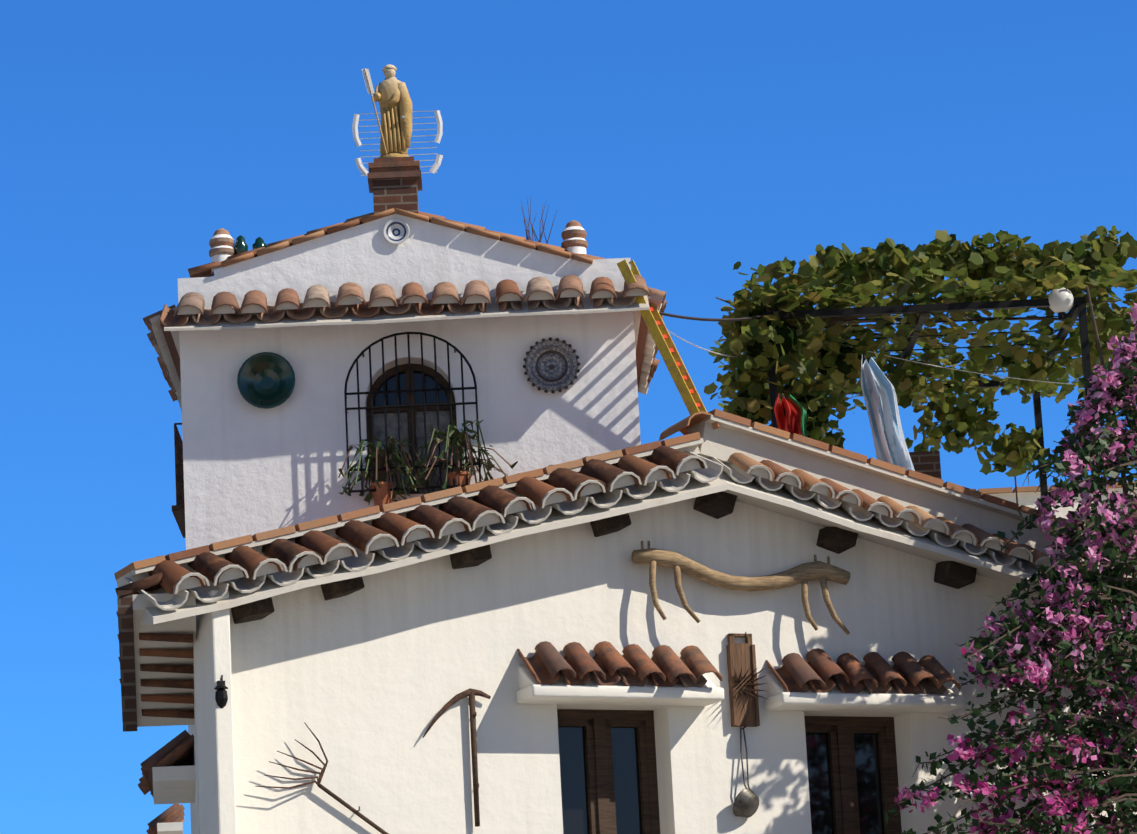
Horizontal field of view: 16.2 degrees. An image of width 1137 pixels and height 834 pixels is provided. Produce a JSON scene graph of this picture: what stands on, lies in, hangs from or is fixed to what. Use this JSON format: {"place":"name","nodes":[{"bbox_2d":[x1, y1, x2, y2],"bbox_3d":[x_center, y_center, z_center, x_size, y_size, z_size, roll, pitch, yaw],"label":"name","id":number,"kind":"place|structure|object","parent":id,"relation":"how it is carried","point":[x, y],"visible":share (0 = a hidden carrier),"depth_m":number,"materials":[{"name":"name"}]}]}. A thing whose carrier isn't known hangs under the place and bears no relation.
{"place":"outdoors","nodes":[
{"label":"outdoors","id":0,"kind":"place"},
{"bbox_2d":[157,822,182,833],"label":"canopy slab","id":1,"kind":"structure","parent":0,"point":[171,828],"depth_m":47.05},
{"bbox_2d":[147,803,184,833],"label":"canopy tiles","id":2,"kind":"object","parent":1,"relation":"on","point":[174,813],"visible":0.79,"depth_m":47.22,"materials":[{"name":"brown tile"}]},
{"bbox_2d":[0,0,1136,833],"label":"sky","id":3,"kind":"structure","parent":0,"point":[688,141],"materials":[{"name":"blue"}]},
{"bbox_2d":[909,451,941,478],"bbox_3d":[2.903,0.949,32.703,0.308,1.266,0.450,-3,-13,-1],"label":"chimney","id":4,"kind":"object","parent":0,"point":[926,462],"visible":0.21,"depth_m":32.60,"materials":[{"name":"brown brick"}]},
{"bbox_2d":[885,286,1136,833],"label":"bougainvillea","id":5,"kind":"object","parent":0,"point":[1119,570],"depth_m":28.16,"materials":[{"name":"plant"}]},
{"bbox_2d":[894,601,1136,833],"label":"bougainvillea flowers","id":6,"kind":"object","parent":5,"relation":"attached to","point":[1050,798],"visible":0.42,"depth_m":27.88,"materials":[{"name":"plant"}]},
{"bbox_2d":[898,303,1136,833],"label":"pale bougainvillea bracts","id":7,"kind":"object","parent":5,"relation":"attached to","point":[1061,542],"visible":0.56,"depth_m":28.29,"materials":[{"name":"pink plant"}]},
{"bbox_2d":[1011,430,1017,503],"bbox_3d":[3.896,1.000,34.527,0.015,1.854,0.014,-3,-13,-2],"label":"post","id":8,"kind":"object","parent":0,"point":[1016,488],"visible":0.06,"depth_m":34.61,"materials":[{"name":"black metal"}]},
{"bbox_2d":[981,487,1136,536],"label":"terrace wall","id":9,"kind":"structure","parent":0,"point":[1028,499],"depth_m":35.62,"materials":[{"name":"paint"}]},
{"bbox_2d":[973,481,1134,493],"bbox_3d":[5.500,0.614,35.816,5.009,0.045,0.400,-3,-13,-1],"label":"terrace wall coping","id":10,"kind":"object","parent":9,"relation":"on","point":[1007,490],"visible":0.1,"depth_m":35.58,"materials":[{"name":"ceramic"}]},
{"label":"ground","id":11,"kind":"structure","parent":0,"visible":0},
{"bbox_2d":[188,650,198,833],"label":"side wall","id":12,"kind":"structure","parent":11,"relation":"on","point":[194,811],"depth_m":28.21,"materials":[{"name":"paint"}]},
{"bbox_2d":[137,730,193,795],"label":"canopy tiles","id":13,"kind":"object","parent":12,"relation":"attached to","point":[177,750],"visible":0.54,"depth_m":28.42,"materials":[{"name":"brown tile"}]},
{"bbox_2d":[152,765,194,803],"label":"canopy slab","id":14,"kind":"structure","parent":12,"relation":"attached to","point":[173,784],"depth_m":28.46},
{"bbox_2d":[193,497,1136,833],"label":"facade wall","id":15,"kind":"structure","parent":11,"relation":"on","point":[373,677],"depth_m":27.94,"materials":[{"name":"white paint"}]},
{"bbox_2d":[194,590,236,833],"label":"corner pillar","id":16,"kind":"structure","parent":15,"relation":"attached to","point":[215,746],"depth_m":26.44,"materials":[{"name":"white paint"}]},
{"bbox_2d":[214,675,227,707],"bbox_3d":[-2.279,1.809,26.288,0.092,0.238,0.245,-3,-13,-2],"label":"ornament","id":17,"kind":"object","parent":16,"relation":"attached to","point":[221,697],"visible":0.98,"depth_m":26.18,"materials":[{"name":"black metal"}]},
{"bbox_2d":[357,632,746,810],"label":"wall hooks","id":18,"kind":"object","parent":15,"relation":"attached to","point":[476,715],"visible":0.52,"depth_m":27.48,"materials":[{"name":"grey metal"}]},
{"bbox_2d":[255,722,388,833],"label":"hay fork","id":19,"kind":"object","parent":18,"relation":"attached to","point":[349,807],"visible":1,"depth_m":26.91,"materials":[{"name":"brown wood"}]},
{"bbox_2d":[422,688,490,826],"bbox_3d":[-0.755,2.330,27.383,0.522,0.952,0.042,3,-14,-24],"label":"pickaxe","id":20,"kind":"object","parent":18,"relation":"attached to","point":[471,693],"visible":0.98,"depth_m":27.43,"materials":[{"name":"brown wood"}]},
{"bbox_2d":[632,541,849,634],"bbox_3d":[1.256,1.224,28.476,1.704,0.657,0.159,3,-14,-24],"label":"ox yoke","id":21,"kind":"object","parent":18,"relation":"attached to","point":[802,574],"visible":1,"depth_m":28.45,"materials":[{"name":"brown wood"}]},
{"bbox_2d":[733,727,758,817],"bbox_3d":[1.241,2.505,28.218,0.162,0.648,0.216,-15,-17,43],"label":"ladle","id":22,"kind":"object","parent":18,"relation":"hanging from","point":[746,803],"visible":1,"depth_m":28.14,"materials":[{"name":"metal"}]},
{"bbox_2d":[726,633,768,726],"bbox_3d":[1.259,1.857,28.368,0.262,0.663,0.156,3,-14,-24],"label":"wooden plaque","id":23,"kind":"object","parent":18,"relation":"hanging from","point":[743,683],"visible":1,"depth_m":28.38,"materials":[{"name":"brown wood"}]},
{"bbox_2d":[557,709,659,833],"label":"facade window","id":24,"kind":"structure","parent":15,"relation":"attached to","point":[608,773],"depth_m":28.15,"materials":[{"name":"brown wood"}]},
{"bbox_2d":[517,641,721,686],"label":"canopy tiles","id":25,"kind":"object","parent":15,"relation":"attached to","point":[608,664],"depth_m":27.82,"materials":[{"name":"brown tile"}]},
{"bbox_2d":[516,665,723,705],"bbox_3d":[0.361,1.851,27.884,1.474,0.275,0.300,3,-14,-24],"label":"window ledge","id":26,"kind":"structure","parent":15,"relation":"attached to","point":[562,691],"depth_m":27.74,"materials":[{"name":"white paint"}]},
{"bbox_2d":[116,415,1133,623],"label":"verge kerb","id":27,"kind":"structure","parent":15,"relation":"on","point":[712,449],"depth_m":28.36,"materials":[{"name":"paint"}]},
{"bbox_2d":[133,593,195,726],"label":"eave soffit","id":28,"kind":"structure","parent":27,"relation":"attached to","point":[186,625],"depth_m":26.98,"materials":[{"name":"paint"}]},
{"bbox_2d":[117,590,136,731],"bbox_3d":[-2.983,1.661,27.046,0.100,0.734,1.420,-2,-13,-6],"label":"brick eave band","id":29,"kind":"object","parent":28,"relation":"attached to","point":[127,659],"visible":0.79,"depth_m":26.88,"materials":[{"name":"brown brick"}]},
{"bbox_2d":[115,565,194,718],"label":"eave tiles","id":30,"kind":"object","parent":28,"relation":"attached to","point":[150,583],"visible":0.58,"depth_m":26.99,"materials":[{"name":"ceramic"}]},
{"bbox_2d":[148,445,704,593],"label":"verge tiles","id":31,"kind":"object","parent":27,"relation":"on","point":[358,534],"visible":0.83,"depth_m":27.32,"materials":[{"name":"ceramic"}]},
{"bbox_2d":[114,409,1107,579],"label":"roof tiles","id":32,"kind":"object","parent":27,"relation":"on","point":[682,426],"visible":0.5,"depth_m":28.23,"materials":[{"name":"ceramic"}]},
{"bbox_2d":[729,453,1131,580],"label":"verge tiles","id":33,"kind":"object","parent":27,"relation":"on","point":[743,462],"visible":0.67,"depth_m":28.82,"materials":[{"name":"ceramic"}]},
{"bbox_2d":[231,491,1082,623],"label":"verge purlin ends","id":34,"kind":"object","parent":15,"relation":"attached to","point":[837,540],"visible":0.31,"depth_m":28.21,"materials":[{"name":"brown wood"}]},
{"bbox_2d":[804,716,901,833],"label":"facade window","id":35,"kind":"structure","parent":15,"relation":"attached to","point":[852,773],"depth_m":28.94,"materials":[{"name":"brown wood"}]},
{"bbox_2d":[766,648,959,694],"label":"canopy tiles","id":36,"kind":"object","parent":15,"relation":"attached to","point":[907,673],"depth_m":28.60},
{"bbox_2d":[764,673,963,712],"bbox_3d":[2.117,1.956,28.657,1.474,0.275,0.300,3,-14,-24],"label":"window ledge","id":37,"kind":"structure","parent":15,"relation":"attached to","point":[835,698],"depth_m":28.51,"materials":[{"name":"white paint"}]},
{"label":"roof planes","id":38,"kind":"object","parent":15,"relation":"on","visible":0},
{"bbox_2d":[178,214,640,549],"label":"tower walls","id":39,"kind":"structure","parent":38,"relation":"on","point":[248,468],"depth_m":29.61,"materials":[{"name":"white paint"}]},
{"bbox_2d":[172,423,185,537],"bbox_3d":[-2.947,0.488,30.845,0.160,0.688,1.100,-3,-13,-1],"label":"tower side grille","id":40,"kind":"object","parent":39,"relation":"attached to","point":[178,509],"visible":0.54,"depth_m":30.52,"materials":[{"name":"black metal"}]},
{"bbox_2d":[234,235,266,256],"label":"ceramic ornaments","id":41,"kind":"object","parent":39,"relation":"on","point":[240,245],"visible":0.75,"depth_m":29.93},
{"bbox_2d":[237,352,294,408],"bbox_3d":[-2.230,-0.261,29.535,0.430,0.430,0.105,-3,-13,-1],"label":"decorative plate","id":42,"kind":"object","parent":39,"relation":"attached to","point":[265,380],"visible":1,"depth_m":29.53,"materials":[{"name":"ceramic"}]},
{"bbox_2d":[338,435,430,505],"bbox_3d":[-1.323,0.378,29.287,0.737,0.543,0.502,-3,-13,-1],"label":"potted plant","id":43,"kind":"object","parent":39,"relation":"on","point":[381,495],"visible":0.92,"depth_m":29.30,"materials":[{"name":"green plant"}]},
{"bbox_2d":[367,156,421,213],"bbox_3d":[-1.300,-1.641,30.096,0.403,0.567,0.403,-3,-13,-1],"label":"statue pedestal","id":44,"kind":"object","parent":39,"relation":"on","point":[394,182],"visible":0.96,"depth_m":29.94,"materials":[{"name":"brick"}]},
{"bbox_2d":[362,68,386,153],"bbox_3d":[-1.462,-2.304,30.134,0.168,0.679,0.016,-3,-13,-2],"label":"statue spade","id":45,"kind":"object","parent":44,"relation":"on","point":[368,81],"visible":0.97,"depth_m":30.17,"materials":[{"name":"metal"}]},
{"bbox_2d":[373,64,411,157],"bbox_3d":[-1.326,-2.297,30.233,0.298,0.775,0.231,-3,-13,-1],"label":"saint statue","id":46,"kind":"object","parent":44,"relation":"on","point":[391,95],"visible":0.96,"depth_m":30.16,"materials":[{"name":"stone"}]},
{"bbox_2d":[352,110,442,176],"bbox_3d":[-1.298,-1.990,30.462,0.701,0.974,0.800,-3,-13,-1],"label":"tv aerial","id":47,"kind":"object","parent":44,"relation":"attached to","point":[364,171],"visible":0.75,"depth_m":30.85,"materials":[{"name":"metal"}]},
{"bbox_2d":[188,208,604,277],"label":"roof tiles","id":48,"kind":"object","parent":39,"relation":"on","point":[204,270],"visible":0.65,"depth_m":29.83,"materials":[{"name":"brown tile"}]},
{"bbox_2d":[383,218,409,243],"bbox_3d":[-1.286,-1.382,29.837,0.200,0.200,0.032,-3,-13,-1],"label":"decorative plate","id":49,"kind":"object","parent":39,"relation":"attached to","point":[396,231],"depth_m":29.84,"materials":[{"name":"white ceramic"}]},
{"bbox_2d":[209,220,587,274],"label":"finials","id":50,"kind":"object","parent":39,"relation":"on","point":[573,236],"visible":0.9,"depth_m":29.92,"materials":[{"name":"white ceramic"}]},
{"bbox_2d":[142,274,666,403],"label":"roof tiles","id":51,"kind":"object","parent":39,"relation":"attached to","point":[272,314],"visible":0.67,"depth_m":29.48,"materials":[{"name":"brown tile"}]},
{"bbox_2d":[149,288,662,410],"bbox_3d":[-1.230,-0.483,30.990,3.908,0.310,3.419,-3,-13,-1],"label":"eave","id":52,"kind":"object","parent":39,"relation":"attached to","point":[350,317],"visible":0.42,"depth_m":29.40,"materials":[{"name":"white paint"}]},
{"bbox_2d":[366,363,456,494],"bbox_3d":[-1.165,0.111,29.763,0.671,1.040,0.050,-3,-13,-1],"label":"window","id":53,"kind":"structure","parent":39,"relation":"in","point":[405,412],"depth_m":29.79,"materials":[{"name":"black glass"}]},
{"bbox_2d":[344,332,480,495],"bbox_3d":[-1.156,-0.035,29.478,0.980,1.194,0.150,-3,-13,-1],"label":"window grille","id":54,"kind":"object","parent":39,"relation":"attached to","point":[398,406],"visible":0.9,"depth_m":29.42,"materials":[{"name":"black metal"}]},
{"bbox_2d":[402,419,517,493],"bbox_3d":[-0.821,0.305,29.339,0.800,0.552,0.524,0,-13,-15],"label":"potted plant","id":55,"kind":"object","parent":39,"relation":"on","point":[459,474],"visible":0.9,"depth_m":29.31,"materials":[{"name":"green plant"}]},
{"bbox_2d":[520,199,556,243],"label":"bare twigs","id":56,"kind":"object","parent":39,"relation":"on","point":[528,237],"visible":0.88,"depth_m":30.07,"materials":[{"name":"brown plant"}]},
{"bbox_2d":[523,337,580,392],"bbox_3d":[-0.125,-0.377,29.610,0.430,0.430,0.073,-3,-13,-1],"label":"decorative plate","id":57,"kind":"object","parent":39,"relation":"attached to","point":[552,365],"visible":1,"depth_m":29.61,"materials":[{"name":"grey ceramic"}]},
{"bbox_2d":[617,259,706,414],"bbox_3d":[0.736,-0.498,29.639,0.836,1.433,0.338,2,-13,-20],"label":"ladder","id":58,"kind":"object","parent":39,"relation":"attached to","point":[673,361],"visible":0.85,"depth_m":29.49,"materials":[{"name":"yellow wood"}]},
{"bbox_2d":[668,330,737,357],"bbox_3d":[1.076,-0.563,30.937,0.010,0.112,1.677,-11,-15,31],"label":"cable","id":59,"kind":"object","parent":39,"relation":"attached to","point":[702,348],"visible":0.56,"depth_m":30.84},
{"bbox_2d":[659,312,765,321],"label":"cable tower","id":60,"kind":"structure","parent":39,"relation":"attached to","point":[709,319],"depth_m":30.76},
{"bbox_2d":[774,394,807,436],"bbox_3d":[1.736,0.167,30.681,0.310,0.705,0.298,-3,-13,-1],"label":"parasol","id":61,"kind":"object","parent":38,"relation":"on","point":[790,412],"visible":0.54,"depth_m":30.70,"materials":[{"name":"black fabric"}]},
{"bbox_3d":[3.850,1.770,33.124,6.175,0.250,6.400,-3,-13,-1],"label":"terrace","id":62,"kind":"object","parent":38,"relation":"on","visible":0},
{"bbox_2d":[861,355,914,470],"bbox_3d":[2.452,0.070,30.612,0.405,1.137,0.299,-3,-13,-1],"label":"closed parasol","id":63,"kind":"object","parent":62,"relation":"on","point":[880,397],"visible":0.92,"depth_m":30.63,"materials":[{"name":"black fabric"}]},
{"bbox_2d":[764,297,1101,504],"bbox_3d":[2.837,0.472,32.578,2.524,2.149,2.856,-3,-13,-1],"label":"pergola frame","id":64,"kind":"object","parent":62,"relation":"on","point":[924,310],"visible":0.4,"depth_m":31.43,"materials":[{"name":"black metal"}]},
{"bbox_2d":[737,319,865,439],"bbox_3d":[1.878,-0.227,31.963,1.145,0.973,1.552,-3,-13,-1],"label":"grape vine","id":65,"kind":"object","parent":64,"relation":"on","point":[787,333],"visible":0.31,"depth_m":31.41,"materials":[{"name":"green plant"}]},
{"bbox_2d":[704,225,1136,476],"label":"grape vine","id":66,"kind":"object","parent":64,"relation":"on","point":[1031,270],"depth_m":31.85,"materials":[{"name":"green plant"}]},
{"bbox_2d":[841,344,1070,383],"bbox_3d":[3.008,-0.465,32.380,2.097,0.512,0.008,-3,-13,-1],"label":"pergola cable","id":67,"kind":"object","parent":64,"relation":"attached to","point":[967,371],"visible":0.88,"depth_m":32.36,"materials":[{"name":"grey metal"}]},
{"bbox_2d":[1047,287,1073,312],"bbox_3d":[3.874,-0.918,31.470,0.210,0.210,0.210,-3,-13,-1],"label":"globe lamp","id":68,"kind":"object","parent":64,"relation":"attached to","point":[1061,299],"visible":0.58,"depth_m":31.39,"materials":[{"name":"white glass"}]},
{"bbox_2d":[1058,305,1077,320],"bbox_3d":[3.948,-0.836,31.452,0.200,0.160,0.060,-3,-13,-1],"label":"lamp bracket","id":69,"kind":"object","parent":64,"relation":"attached to","point":[1062,316],"visible":0.78,"depth_m":31.43,"materials":[{"name":"black metal"}]}
]}

